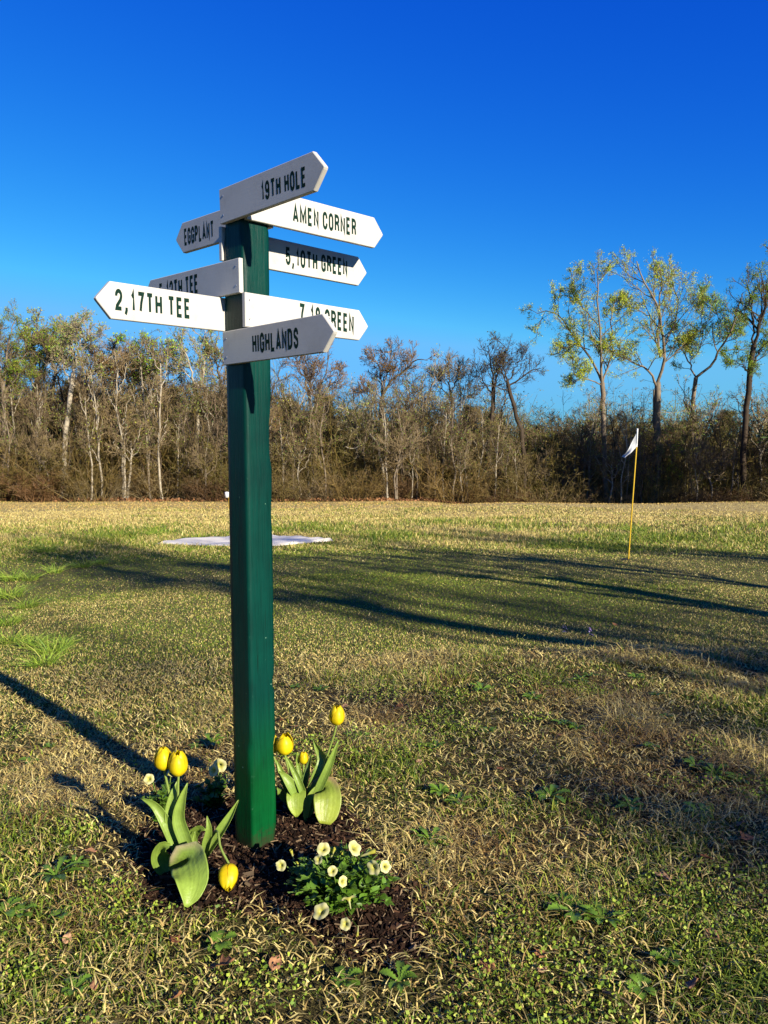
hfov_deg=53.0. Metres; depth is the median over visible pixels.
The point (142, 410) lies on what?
bare tree
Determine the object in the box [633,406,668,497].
bare tree
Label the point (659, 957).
weed
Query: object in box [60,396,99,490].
bare tree
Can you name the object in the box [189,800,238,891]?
tulip
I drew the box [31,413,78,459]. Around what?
bare tree
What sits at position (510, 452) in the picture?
slender tree
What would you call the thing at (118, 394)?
slender tree
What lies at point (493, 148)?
sky
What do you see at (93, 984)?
fallen leaf
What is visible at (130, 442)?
bare sapling
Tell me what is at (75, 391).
bare tree
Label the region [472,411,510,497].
pine tree
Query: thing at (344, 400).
slender tree
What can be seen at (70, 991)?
weed
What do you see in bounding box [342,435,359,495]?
slender tree
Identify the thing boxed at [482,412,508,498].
slender tree
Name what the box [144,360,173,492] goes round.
slender tree
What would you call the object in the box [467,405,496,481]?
slender tree
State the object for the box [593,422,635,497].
bare tree
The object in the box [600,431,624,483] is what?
bare tree
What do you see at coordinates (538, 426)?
pine tree
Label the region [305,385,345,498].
slender tree
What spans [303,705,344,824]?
tulip
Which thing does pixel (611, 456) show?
bare sapling
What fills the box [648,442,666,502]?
slender tree
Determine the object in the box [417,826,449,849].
weed
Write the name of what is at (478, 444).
bare tree
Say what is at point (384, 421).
slender tree
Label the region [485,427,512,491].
slender tree
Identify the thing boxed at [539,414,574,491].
bare tree
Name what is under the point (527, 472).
bare sapling
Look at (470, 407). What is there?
trees
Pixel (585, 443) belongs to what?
bare tree
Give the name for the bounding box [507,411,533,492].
slender tree
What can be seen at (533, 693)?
weed
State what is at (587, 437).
pine tree
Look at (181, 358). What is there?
tree
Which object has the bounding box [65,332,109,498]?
slender tree
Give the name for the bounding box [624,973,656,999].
weed
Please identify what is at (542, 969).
fallen leaf
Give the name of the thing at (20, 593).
grass clump
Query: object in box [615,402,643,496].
slender tree
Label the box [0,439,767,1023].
ground
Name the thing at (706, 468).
bare sapling
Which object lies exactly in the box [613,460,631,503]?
slender tree
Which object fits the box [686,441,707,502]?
slender tree
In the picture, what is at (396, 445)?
bare sapling
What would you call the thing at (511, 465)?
pine tree
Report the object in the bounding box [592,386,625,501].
slender tree
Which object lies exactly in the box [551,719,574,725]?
weed
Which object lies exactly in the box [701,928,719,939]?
fallen leaf
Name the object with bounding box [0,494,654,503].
leaf litter
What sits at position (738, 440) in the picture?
slender tree
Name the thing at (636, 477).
slender tree
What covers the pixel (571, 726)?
weed
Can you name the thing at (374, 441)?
slender tree
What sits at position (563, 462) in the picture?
slender tree
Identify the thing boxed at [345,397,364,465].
slender tree
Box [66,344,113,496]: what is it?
slender tree
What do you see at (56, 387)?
bare tree
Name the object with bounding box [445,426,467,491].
slender tree
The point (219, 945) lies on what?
weed
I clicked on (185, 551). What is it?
grass clump
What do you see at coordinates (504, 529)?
grass clump
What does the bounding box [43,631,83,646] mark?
grass clump
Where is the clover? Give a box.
[0,655,767,1023]
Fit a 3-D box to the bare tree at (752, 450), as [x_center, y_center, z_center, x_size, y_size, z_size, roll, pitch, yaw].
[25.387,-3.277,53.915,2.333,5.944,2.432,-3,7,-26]
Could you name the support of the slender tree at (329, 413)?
on the ground at (318, 1001)
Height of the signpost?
2.752 m
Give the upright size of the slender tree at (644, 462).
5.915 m
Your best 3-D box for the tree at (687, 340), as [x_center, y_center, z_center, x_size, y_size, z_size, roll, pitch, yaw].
[17.593,-8.315,49.200,7.081,17.230,8.372,5,8,39]
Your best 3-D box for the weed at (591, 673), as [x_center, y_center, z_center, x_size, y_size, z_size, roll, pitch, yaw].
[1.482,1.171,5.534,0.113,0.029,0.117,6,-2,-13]
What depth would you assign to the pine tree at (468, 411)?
60.17 m
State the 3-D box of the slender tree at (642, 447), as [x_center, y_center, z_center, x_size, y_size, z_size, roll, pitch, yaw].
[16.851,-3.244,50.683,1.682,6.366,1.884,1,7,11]
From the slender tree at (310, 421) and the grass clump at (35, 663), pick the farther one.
the slender tree at (310, 421)
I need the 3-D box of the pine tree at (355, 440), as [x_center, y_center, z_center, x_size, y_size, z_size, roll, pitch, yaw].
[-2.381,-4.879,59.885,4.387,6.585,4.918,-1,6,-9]
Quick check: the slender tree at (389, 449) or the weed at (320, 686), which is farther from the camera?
the slender tree at (389, 449)
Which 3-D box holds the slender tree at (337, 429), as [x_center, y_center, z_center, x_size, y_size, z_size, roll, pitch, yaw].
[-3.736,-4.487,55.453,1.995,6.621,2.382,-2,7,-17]
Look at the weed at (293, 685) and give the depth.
5.34 m
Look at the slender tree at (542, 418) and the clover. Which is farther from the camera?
the slender tree at (542, 418)
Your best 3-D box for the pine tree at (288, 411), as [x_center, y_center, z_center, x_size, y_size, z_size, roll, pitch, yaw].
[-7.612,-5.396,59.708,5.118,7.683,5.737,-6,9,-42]
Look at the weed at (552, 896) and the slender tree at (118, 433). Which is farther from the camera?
the slender tree at (118, 433)
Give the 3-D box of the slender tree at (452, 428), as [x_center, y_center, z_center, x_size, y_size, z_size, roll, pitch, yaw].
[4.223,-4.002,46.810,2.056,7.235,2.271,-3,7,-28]
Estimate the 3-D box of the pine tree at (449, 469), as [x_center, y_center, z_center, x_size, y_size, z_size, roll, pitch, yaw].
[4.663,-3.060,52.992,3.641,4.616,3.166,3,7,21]
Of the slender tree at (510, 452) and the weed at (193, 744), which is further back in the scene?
the slender tree at (510, 452)
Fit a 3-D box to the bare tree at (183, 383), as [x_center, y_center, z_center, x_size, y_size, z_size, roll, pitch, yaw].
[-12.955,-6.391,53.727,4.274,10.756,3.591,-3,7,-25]
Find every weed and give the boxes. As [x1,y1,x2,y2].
[0,897,22,916]
[10,902,36,917]
[18,756,38,764]
[35,856,83,882]
[42,742,55,747]
[48,905,71,922]
[61,973,92,995]
[64,854,90,872]
[188,743,204,748]
[197,732,224,745]
[206,930,236,951]
[290,683,300,688]
[313,685,328,690]
[330,965,361,987]
[354,731,369,739]
[379,961,416,991]
[409,826,431,841]
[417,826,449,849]
[427,740,444,747]
[429,783,449,795]
[444,792,472,804]
[468,681,492,690]
[480,726,495,732]
[523,691,542,699]
[534,784,571,804]
[542,893,601,922]
[547,891,572,911]
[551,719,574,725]
[566,722,584,728]
[571,674,588,682]
[578,901,625,927]
[581,672,599,676]
[615,795,643,813]
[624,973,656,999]
[627,672,644,679]
[642,742,659,748]
[648,691,664,695]
[650,947,681,966]
[659,713,672,718]
[683,756,707,769]
[683,801,712,821]
[703,763,734,780]
[725,772,748,783]
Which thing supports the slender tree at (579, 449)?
on the ground at (318, 1001)
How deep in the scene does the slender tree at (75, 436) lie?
49.80 m
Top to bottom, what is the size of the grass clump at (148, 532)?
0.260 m
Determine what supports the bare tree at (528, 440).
on the ground at (318, 1001)
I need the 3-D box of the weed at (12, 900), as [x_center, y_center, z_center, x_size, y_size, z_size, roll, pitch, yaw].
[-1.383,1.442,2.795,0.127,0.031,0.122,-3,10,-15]
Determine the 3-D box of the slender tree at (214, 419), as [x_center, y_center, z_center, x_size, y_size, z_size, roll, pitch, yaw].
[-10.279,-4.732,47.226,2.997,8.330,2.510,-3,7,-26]
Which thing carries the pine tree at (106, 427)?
on the ground at (318, 1001)
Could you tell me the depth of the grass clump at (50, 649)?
7.07 m
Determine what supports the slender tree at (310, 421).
on the ground at (318, 1001)
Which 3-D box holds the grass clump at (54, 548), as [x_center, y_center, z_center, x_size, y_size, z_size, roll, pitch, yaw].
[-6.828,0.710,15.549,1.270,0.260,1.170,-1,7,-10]
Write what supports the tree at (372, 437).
on the ground at (318, 1001)
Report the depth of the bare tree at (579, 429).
49.39 m
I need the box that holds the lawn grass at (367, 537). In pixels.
[0,494,767,719]
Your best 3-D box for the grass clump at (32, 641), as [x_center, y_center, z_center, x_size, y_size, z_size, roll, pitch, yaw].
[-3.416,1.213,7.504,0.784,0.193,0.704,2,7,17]
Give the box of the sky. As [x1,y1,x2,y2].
[0,0,767,435]
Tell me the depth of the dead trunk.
47.39 m
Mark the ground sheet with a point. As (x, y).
(276, 540)
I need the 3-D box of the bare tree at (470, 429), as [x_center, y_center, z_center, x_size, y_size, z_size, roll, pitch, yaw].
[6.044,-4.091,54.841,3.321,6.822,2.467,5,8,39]
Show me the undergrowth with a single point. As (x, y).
(475, 490)
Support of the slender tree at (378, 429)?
on the ground at (318, 1001)
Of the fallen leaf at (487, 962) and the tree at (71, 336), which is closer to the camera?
the fallen leaf at (487, 962)
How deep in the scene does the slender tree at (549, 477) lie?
48.03 m
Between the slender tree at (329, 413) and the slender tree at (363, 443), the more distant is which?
the slender tree at (329, 413)
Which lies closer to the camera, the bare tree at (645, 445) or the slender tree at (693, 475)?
the slender tree at (693, 475)
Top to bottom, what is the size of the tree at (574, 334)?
16.393 m
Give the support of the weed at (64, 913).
on the ground at (318, 1001)
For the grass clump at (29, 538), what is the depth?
17.59 m
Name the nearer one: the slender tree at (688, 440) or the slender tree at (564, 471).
the slender tree at (564, 471)
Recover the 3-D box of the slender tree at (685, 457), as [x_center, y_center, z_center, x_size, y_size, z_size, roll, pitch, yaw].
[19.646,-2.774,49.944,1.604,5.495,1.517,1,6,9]
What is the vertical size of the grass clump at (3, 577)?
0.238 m
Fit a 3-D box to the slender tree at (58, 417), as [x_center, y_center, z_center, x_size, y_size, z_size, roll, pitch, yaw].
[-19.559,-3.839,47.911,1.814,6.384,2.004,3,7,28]
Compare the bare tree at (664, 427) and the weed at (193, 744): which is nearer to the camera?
the weed at (193, 744)
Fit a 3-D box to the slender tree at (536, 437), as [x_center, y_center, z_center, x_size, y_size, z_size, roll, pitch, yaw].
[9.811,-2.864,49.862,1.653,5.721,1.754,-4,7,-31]
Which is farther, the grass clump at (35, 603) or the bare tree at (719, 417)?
the bare tree at (719, 417)
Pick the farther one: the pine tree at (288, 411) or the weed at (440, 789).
the pine tree at (288, 411)
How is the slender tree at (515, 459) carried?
on the ground at (318, 1001)
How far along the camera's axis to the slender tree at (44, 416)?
51.73 m
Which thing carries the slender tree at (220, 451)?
on the ground at (318, 1001)
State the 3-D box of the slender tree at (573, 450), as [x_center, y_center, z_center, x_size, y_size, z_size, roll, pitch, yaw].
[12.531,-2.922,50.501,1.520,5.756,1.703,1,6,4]
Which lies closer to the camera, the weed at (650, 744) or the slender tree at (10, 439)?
the weed at (650, 744)
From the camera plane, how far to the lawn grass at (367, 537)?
12.77 m
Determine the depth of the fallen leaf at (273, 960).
2.51 m
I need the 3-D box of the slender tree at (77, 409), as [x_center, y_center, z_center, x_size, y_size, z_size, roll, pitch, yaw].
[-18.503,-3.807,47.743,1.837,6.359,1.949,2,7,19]
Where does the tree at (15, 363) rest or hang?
on the ground at (318, 1001)
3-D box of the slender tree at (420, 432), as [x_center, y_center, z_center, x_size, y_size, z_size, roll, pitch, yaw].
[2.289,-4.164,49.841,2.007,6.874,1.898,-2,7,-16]
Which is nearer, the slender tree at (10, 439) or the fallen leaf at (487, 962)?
the fallen leaf at (487, 962)
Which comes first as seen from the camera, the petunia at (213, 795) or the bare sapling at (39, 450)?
the petunia at (213, 795)
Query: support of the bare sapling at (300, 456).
on the ground at (318, 1001)
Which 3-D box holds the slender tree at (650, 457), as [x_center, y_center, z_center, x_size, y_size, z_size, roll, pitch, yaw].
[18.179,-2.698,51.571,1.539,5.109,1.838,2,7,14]
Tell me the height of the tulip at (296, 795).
0.378 m
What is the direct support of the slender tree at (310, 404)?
on the ground at (318, 1001)
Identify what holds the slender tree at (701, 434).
on the ground at (318, 1001)
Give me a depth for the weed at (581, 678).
5.46 m
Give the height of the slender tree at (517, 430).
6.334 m
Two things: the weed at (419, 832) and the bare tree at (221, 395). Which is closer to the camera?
the weed at (419, 832)
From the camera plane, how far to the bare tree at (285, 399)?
56.76 m
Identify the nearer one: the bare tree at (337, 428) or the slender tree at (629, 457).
the slender tree at (629, 457)
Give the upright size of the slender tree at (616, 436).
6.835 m
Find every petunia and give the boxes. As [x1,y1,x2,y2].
[142,771,187,821]
[191,759,227,808]
[276,840,400,936]
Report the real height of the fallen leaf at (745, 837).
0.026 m
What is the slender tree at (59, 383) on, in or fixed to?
on the ground at (318, 1001)
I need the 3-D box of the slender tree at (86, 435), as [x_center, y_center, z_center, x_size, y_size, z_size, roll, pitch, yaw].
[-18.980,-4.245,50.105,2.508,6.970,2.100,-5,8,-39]
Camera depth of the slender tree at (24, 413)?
50.36 m
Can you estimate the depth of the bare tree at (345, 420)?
48.78 m
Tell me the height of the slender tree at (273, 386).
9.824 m
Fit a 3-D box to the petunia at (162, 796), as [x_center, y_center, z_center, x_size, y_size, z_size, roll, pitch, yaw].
[-0.985,1.296,3.488,0.172,0.235,0.240,-5,8,-40]
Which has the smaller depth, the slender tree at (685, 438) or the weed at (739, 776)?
the weed at (739, 776)
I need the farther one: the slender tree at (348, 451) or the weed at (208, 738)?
the slender tree at (348, 451)
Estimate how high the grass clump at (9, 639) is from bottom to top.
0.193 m
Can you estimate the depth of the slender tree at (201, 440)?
52.67 m
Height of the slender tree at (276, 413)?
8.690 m
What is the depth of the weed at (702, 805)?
3.54 m
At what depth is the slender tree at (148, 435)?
46.94 m
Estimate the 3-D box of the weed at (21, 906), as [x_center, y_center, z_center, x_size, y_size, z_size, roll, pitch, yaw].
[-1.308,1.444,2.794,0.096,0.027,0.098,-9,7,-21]
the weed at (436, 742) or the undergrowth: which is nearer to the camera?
the weed at (436, 742)
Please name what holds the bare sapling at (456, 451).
on the ground at (318, 1001)
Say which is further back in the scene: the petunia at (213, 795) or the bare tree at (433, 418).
the bare tree at (433, 418)
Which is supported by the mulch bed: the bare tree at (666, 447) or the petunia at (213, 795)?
the petunia at (213, 795)
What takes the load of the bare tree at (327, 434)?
on the ground at (318, 1001)
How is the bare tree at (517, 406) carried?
on the ground at (318, 1001)
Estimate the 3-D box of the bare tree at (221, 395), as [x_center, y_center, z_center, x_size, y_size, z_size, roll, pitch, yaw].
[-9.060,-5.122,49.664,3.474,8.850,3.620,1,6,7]
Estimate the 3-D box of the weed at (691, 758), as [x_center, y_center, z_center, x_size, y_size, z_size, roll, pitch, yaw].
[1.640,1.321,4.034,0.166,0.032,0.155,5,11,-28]
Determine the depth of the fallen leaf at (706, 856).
3.15 m
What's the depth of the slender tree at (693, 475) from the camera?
50.01 m
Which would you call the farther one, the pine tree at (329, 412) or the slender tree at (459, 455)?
the pine tree at (329, 412)
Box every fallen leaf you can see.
[62,932,71,945]
[83,847,96,851]
[89,978,97,989]
[168,988,188,1000]
[170,935,180,942]
[206,954,234,968]
[269,954,281,971]
[477,954,495,971]
[534,948,547,957]
[536,965,547,972]
[654,872,675,879]
[684,974,698,988]
[700,853,715,859]
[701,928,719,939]
[740,831,755,839]
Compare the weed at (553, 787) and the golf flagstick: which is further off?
the golf flagstick
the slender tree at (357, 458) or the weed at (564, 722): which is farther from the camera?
the slender tree at (357, 458)
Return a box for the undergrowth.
[0,354,767,503]
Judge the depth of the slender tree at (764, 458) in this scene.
49.28 m
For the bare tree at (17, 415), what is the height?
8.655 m
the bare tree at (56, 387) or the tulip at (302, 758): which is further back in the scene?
the bare tree at (56, 387)
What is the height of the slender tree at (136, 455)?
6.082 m
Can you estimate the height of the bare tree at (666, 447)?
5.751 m
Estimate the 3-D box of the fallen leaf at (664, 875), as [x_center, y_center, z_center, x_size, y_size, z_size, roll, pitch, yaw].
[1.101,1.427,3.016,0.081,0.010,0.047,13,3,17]
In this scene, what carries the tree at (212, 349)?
on the ground at (318, 1001)
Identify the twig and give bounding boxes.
[602,990,637,1014]
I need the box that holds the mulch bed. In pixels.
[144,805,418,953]
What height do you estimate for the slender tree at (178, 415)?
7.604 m
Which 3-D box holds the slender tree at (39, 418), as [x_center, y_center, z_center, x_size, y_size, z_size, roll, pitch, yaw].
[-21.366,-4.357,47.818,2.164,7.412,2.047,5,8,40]
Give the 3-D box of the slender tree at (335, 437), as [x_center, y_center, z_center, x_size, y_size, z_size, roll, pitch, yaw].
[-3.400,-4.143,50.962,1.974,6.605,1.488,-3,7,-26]
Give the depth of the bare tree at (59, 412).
56.66 m
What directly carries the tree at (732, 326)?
on the ground at (318, 1001)
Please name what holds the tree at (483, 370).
on the ground at (318, 1001)
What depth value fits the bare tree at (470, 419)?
49.39 m
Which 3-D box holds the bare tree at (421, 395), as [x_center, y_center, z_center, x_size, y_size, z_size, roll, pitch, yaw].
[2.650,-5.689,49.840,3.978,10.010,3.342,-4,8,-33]
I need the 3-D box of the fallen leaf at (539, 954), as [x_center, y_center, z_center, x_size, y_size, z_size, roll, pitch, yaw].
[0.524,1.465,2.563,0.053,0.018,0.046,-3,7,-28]
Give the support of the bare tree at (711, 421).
on the ground at (318, 1001)
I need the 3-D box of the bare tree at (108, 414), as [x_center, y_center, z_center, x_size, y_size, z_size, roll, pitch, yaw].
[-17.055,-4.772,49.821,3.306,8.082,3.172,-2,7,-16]
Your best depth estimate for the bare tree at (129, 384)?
50.49 m
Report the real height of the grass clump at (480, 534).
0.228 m
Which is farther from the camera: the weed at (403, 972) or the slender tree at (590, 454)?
the slender tree at (590, 454)
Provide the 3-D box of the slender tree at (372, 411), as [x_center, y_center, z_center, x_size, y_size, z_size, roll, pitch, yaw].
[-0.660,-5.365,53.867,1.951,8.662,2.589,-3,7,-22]
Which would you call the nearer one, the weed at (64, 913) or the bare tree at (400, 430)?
the weed at (64, 913)
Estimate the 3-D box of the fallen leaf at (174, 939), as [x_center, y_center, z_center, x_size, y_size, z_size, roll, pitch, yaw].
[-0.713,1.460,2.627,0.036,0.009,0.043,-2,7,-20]
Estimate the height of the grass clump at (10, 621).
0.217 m
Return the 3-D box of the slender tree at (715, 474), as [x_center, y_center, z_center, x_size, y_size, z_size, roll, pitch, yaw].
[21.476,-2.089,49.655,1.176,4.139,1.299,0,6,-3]
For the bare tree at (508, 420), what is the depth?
50.71 m
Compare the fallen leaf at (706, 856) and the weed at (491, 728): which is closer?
the fallen leaf at (706, 856)
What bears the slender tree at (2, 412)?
on the ground at (318, 1001)
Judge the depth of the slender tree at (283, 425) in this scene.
51.40 m
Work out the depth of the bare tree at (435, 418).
53.26 m
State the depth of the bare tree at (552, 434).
49.73 m
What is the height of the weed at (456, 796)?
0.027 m
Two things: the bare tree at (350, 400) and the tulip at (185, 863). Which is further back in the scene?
the bare tree at (350, 400)
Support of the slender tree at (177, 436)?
on the ground at (318, 1001)
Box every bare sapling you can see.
[9,427,72,481]
[106,407,153,499]
[183,442,226,500]
[277,427,320,497]
[373,424,431,500]
[437,426,478,502]
[509,453,549,498]
[587,436,639,500]
[678,436,737,497]
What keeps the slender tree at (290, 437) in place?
on the ground at (318, 1001)
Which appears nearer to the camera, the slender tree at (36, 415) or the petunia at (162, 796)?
the petunia at (162, 796)
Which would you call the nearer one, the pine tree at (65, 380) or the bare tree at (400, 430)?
the bare tree at (400, 430)
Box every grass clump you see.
[0,559,41,581]
[0,580,48,598]
[0,605,38,626]
[0,621,40,644]
[3,593,58,608]
[4,530,52,542]
[4,630,99,654]
[5,627,67,646]
[5,641,74,667]
[6,568,62,580]
[8,539,75,552]
[34,561,86,573]
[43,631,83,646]
[60,556,100,567]
[86,555,109,564]
[136,525,179,534]
[162,546,196,552]
[467,531,490,536]
[481,526,519,533]
[606,519,657,532]
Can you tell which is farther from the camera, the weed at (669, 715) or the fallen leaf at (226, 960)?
the weed at (669, 715)
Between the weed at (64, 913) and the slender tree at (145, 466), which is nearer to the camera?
the weed at (64, 913)
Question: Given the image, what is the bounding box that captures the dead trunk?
[120,417,126,496]
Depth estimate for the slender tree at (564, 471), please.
48.74 m
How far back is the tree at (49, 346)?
49.70 m
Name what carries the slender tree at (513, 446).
on the ground at (318, 1001)
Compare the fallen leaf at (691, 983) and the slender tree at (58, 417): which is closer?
the fallen leaf at (691, 983)
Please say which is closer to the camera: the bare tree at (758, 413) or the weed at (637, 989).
the weed at (637, 989)
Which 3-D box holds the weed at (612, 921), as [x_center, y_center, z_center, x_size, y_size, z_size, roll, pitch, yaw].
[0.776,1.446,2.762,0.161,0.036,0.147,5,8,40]
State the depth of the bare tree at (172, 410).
50.55 m
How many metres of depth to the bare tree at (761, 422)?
60.26 m
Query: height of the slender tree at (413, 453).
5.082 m
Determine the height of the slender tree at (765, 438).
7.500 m
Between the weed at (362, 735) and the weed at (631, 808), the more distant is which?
the weed at (362, 735)
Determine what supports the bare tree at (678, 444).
on the ground at (318, 1001)
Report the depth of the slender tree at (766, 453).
48.86 m
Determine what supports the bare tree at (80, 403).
on the ground at (318, 1001)
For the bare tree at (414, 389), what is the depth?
49.20 m
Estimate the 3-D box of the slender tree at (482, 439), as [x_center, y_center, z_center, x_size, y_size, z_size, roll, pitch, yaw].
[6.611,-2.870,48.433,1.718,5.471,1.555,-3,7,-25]
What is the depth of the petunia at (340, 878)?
2.79 m
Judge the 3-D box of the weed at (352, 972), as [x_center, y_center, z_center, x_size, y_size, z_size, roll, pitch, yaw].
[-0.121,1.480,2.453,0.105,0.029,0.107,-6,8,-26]
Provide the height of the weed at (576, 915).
0.045 m
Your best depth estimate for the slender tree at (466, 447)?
46.80 m
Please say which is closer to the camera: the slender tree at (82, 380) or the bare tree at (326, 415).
the slender tree at (82, 380)
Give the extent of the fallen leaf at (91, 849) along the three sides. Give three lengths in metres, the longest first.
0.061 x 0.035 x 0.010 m
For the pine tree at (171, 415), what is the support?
on the ground at (318, 1001)
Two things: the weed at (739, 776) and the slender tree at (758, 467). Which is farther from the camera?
the slender tree at (758, 467)
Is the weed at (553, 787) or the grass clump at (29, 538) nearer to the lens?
the weed at (553, 787)
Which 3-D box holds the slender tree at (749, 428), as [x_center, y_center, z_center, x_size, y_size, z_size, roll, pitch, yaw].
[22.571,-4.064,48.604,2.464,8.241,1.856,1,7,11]
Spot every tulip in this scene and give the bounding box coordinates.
[140,746,195,851]
[151,750,208,907]
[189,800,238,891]
[274,735,287,804]
[276,732,305,816]
[296,739,325,796]
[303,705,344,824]
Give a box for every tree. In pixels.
[0,298,52,481]
[0,339,31,471]
[0,348,36,483]
[0,367,24,497]
[0,373,12,446]
[0,381,25,475]
[0,403,17,461]
[5,375,36,459]
[7,377,50,466]
[9,367,62,496]
[11,383,51,498]
[11,386,39,465]
[14,360,49,472]
[15,317,79,484]
[22,382,57,496]
[24,307,82,474]
[25,323,86,484]
[26,364,64,495]
[28,361,60,472]
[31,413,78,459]
[40,382,76,462]
[44,306,123,497]
[51,402,83,491]
[52,378,80,468]
[54,361,108,468]
[57,393,87,472]
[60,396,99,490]
[61,396,89,495]
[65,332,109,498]
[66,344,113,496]
[66,376,96,490]
[68,399,95,497]
[69,394,134,489]
[70,349,136,491]
[73,375,107,500]
[74,400,105,493]
[80,336,139,495]
[88,368,139,440]
[92,339,145,500]
[93,380,144,494]
[105,401,129,467]
[113,328,179,477]
[118,344,182,473]
[120,416,144,497]
[121,382,170,487]
[122,334,167,496]
[123,339,173,424]
[128,411,155,479]
[134,331,177,498]
[134,393,163,499]
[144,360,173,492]
[146,364,184,446]
[154,383,194,468]
[162,327,227,494]
[162,410,184,476]
[163,374,212,497]
[167,382,208,497]
[167,397,193,497]
[168,340,226,495]
[170,397,202,494]
[170,403,193,497]
[187,380,224,497]
[188,347,227,497]
[188,414,206,493]
[189,331,226,465]
[191,366,227,489]
[205,377,226,496]
[212,369,227,436]
[218,367,227,450]
[269,359,291,452]
[269,372,286,461]
[269,406,279,462]
[269,408,300,481]
[271,400,296,473]
[271,411,293,499]
[273,368,325,490]
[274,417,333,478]
[275,396,303,462]
[278,400,307,480]
[279,338,350,497]
[280,407,306,497]
[285,386,308,497]
[292,370,321,494]
[300,409,324,496]
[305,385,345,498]
[306,395,342,469]
[313,382,341,495]
[313,407,342,490]
[315,393,342,461]
[316,414,345,490]
[318,406,346,482]
[328,411,343,470]
[331,391,358,491]
[334,399,385,491]
[334,410,371,467]
[335,372,381,497]
[339,386,368,424]
[339,402,368,456]
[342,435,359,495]
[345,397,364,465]
[349,436,364,473]
[350,335,441,497]
[350,403,378,497]
[361,378,383,473]
[363,393,400,489]
[366,377,401,500]
[366,410,384,489]
[370,426,384,480]
[375,364,442,478]
[378,385,415,498]
[383,418,400,496]
[384,414,420,470]
[390,364,430,492]
[396,343,448,496]
[402,420,422,497]
[403,412,427,498]
[406,395,431,490]
[415,396,461,450]
[417,429,438,496]
[419,400,449,455]
[421,347,480,500]
[425,425,446,495]
[426,395,447,495]
[434,393,457,497]
[435,436,474,488]
[438,387,468,502]
[439,397,485,488]
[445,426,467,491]
[446,381,477,500]
[455,409,481,481]
[455,426,480,502]
[457,405,481,470]
[459,329,514,501]
[463,427,493,463]
[467,340,548,495]
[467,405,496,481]
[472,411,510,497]
[473,397,518,496]
[475,366,528,485]
[475,423,500,486]
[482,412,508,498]
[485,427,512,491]
[489,380,516,488]
[493,444,534,492]
[495,431,518,494]
[506,426,520,481]
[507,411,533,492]
[509,439,524,496]
[511,425,538,485]
[515,419,544,459]
[518,249,641,503]
[524,427,548,487]
[527,418,571,501]
[529,406,555,483]
[529,424,543,466]
[531,418,568,501]
[538,447,554,501]
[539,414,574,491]
[544,411,576,472]
[554,461,570,500]
[555,441,572,485]
[564,384,616,499]
[566,424,580,500]
[567,425,607,488]
[568,401,595,498]
[570,418,600,472]
[579,398,610,496]
[581,458,596,495]
[582,453,598,500]
[586,244,720,503]
[590,408,621,435]
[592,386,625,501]
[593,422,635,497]
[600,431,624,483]
[608,404,641,501]
[608,417,625,502]
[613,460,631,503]
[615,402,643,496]
[625,420,651,502]
[627,447,642,501]
[628,418,658,502]
[630,416,651,502]
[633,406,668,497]
[645,424,681,495]
[645,439,663,500]
[647,406,676,495]
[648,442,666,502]
[653,421,681,488]
[659,269,765,475]
[665,418,696,500]
[668,420,689,489]
[671,369,722,483]
[672,409,703,496]
[675,411,707,492]
[677,428,697,488]
[680,392,734,490]
[681,421,702,483]
[683,458,703,495]
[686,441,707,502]
[703,412,739,492]
[709,450,723,491]
[710,409,751,496]
[718,239,767,501]
[721,412,760,490]
[722,383,761,488]
[723,415,753,495]
[730,383,767,493]
[733,431,761,470]
[734,425,757,481]
[739,405,767,491]
[748,439,766,487]
[755,405,767,500]
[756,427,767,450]
[759,431,767,488]
[762,444,767,493]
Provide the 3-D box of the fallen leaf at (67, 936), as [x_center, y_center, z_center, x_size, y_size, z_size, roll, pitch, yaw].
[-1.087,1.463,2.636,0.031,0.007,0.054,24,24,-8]
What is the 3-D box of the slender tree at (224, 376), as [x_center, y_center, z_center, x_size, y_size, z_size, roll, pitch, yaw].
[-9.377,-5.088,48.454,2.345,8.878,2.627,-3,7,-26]
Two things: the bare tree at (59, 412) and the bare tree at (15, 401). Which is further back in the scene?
the bare tree at (59, 412)
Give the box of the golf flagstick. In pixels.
[622,428,637,558]
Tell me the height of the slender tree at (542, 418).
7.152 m
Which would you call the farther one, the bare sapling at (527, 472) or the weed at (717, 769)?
the bare sapling at (527, 472)
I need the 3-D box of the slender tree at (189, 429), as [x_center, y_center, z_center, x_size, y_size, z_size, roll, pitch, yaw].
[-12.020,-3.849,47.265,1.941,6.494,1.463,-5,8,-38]
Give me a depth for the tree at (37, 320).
50.50 m
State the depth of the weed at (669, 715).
4.76 m
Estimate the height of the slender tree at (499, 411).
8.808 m
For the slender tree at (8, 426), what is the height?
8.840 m
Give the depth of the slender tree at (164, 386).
54.62 m
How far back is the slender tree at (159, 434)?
46.38 m
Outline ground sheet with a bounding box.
[158,535,331,545]
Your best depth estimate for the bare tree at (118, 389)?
56.19 m
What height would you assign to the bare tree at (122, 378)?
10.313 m
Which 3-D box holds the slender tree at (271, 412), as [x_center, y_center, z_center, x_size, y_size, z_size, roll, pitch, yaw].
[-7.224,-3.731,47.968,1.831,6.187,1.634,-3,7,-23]
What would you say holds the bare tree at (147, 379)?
on the ground at (318, 1001)
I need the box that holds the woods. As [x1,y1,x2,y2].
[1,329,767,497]
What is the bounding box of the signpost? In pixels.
[93,151,382,851]
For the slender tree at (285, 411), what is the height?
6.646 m
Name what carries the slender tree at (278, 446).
on the ground at (318, 1001)
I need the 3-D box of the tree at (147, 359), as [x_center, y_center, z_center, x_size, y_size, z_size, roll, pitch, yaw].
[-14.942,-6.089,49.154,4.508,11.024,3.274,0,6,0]

